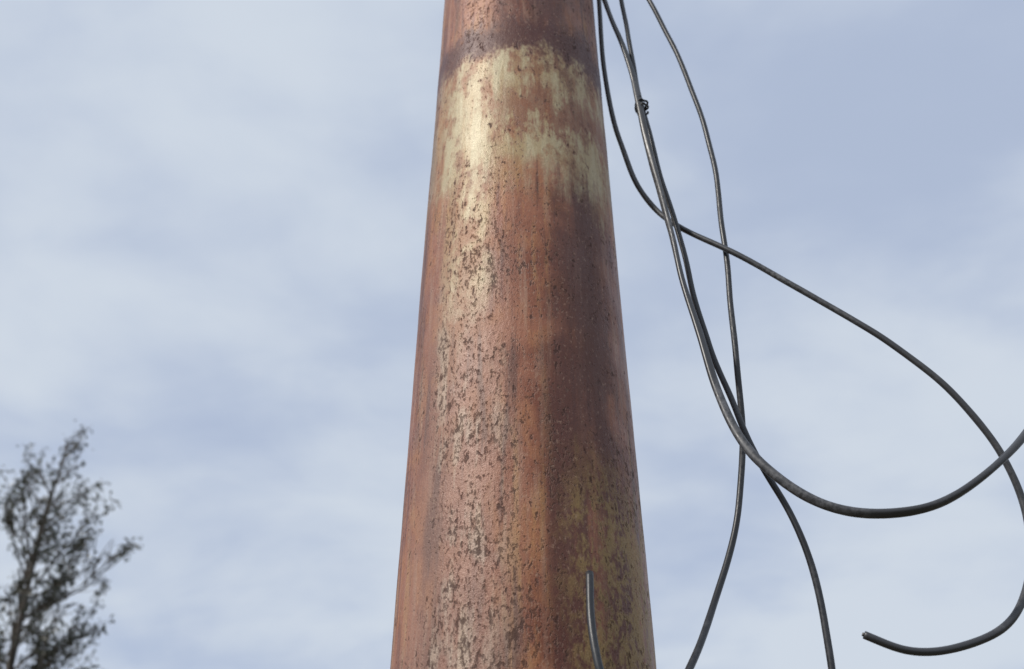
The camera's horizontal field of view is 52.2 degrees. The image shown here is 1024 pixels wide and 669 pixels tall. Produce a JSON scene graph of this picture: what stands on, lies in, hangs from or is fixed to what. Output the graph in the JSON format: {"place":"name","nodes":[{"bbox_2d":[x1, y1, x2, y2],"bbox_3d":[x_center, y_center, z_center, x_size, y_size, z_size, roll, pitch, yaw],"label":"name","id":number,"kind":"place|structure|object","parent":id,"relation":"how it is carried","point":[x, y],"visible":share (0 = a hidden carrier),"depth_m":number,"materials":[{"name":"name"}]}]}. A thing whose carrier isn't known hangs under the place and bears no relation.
{"place":"outdoors","nodes":[
{"label":"outdoors","id":0,"kind":"place"},
{"bbox_2d":[0,0,1023,668],"label":"sky","id":1,"kind":"structure","parent":0,"point":[213,213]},
{"label":"ground","id":2,"kind":"structure","parent":0,"visible":0},
{"bbox_2d":[0,420,143,668],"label":"slender tree","id":3,"kind":"object","parent":2,"relation":"on","point":[39,651],"visible":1,"depth_m":20.89,"materials":[{"name":"green plant"}]},
{"bbox_2d":[390,0,655,668],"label":"rusty steel pole","id":4,"kind":"object","parent":2,"relation":"on","point":[522,514],"visible":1,"depth_m":1.32,"materials":[{"name":"metal"}]},
{"bbox_2d":[585,0,745,668],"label":"hanging cable","id":5,"kind":"object","parent":4,"relation":"attached to","point":[595,649],"visible":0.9,"depth_m":1.36,"materials":[{"name":"grey plastic"}]},
{"bbox_2d":[619,0,835,668],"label":"hanging cable","id":6,"kind":"object","parent":4,"relation":"attached to","point":[803,544],"visible":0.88,"depth_m":1.33,"materials":[{"name":"grey plastic"}]},
{"bbox_2d":[634,95,648,114],"bbox_3d":[0.214,-0.378,1.726,0.024,0.032,0.030,0,-35,0],"label":"cable tie","id":7,"kind":"object","parent":6,"relation":"attached to","point":[646,107],"visible":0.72,"depth_m":1.72,"materials":[{"name":"black plastic"}]},
{"bbox_2d":[597,0,1023,655],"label":"hanging cable","id":8,"kind":"object","parent":4,"relation":"attached to","point":[1019,492],"visible":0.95,"depth_m":1.33,"materials":[{"name":"grey plastic"}]},
{"bbox_2d":[602,0,1023,518],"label":"hanging cable","id":9,"kind":"object","parent":4,"relation":"attached to","point":[763,465],"visible":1,"depth_m":1.26,"materials":[{"name":"grey plastic"}]}
]}

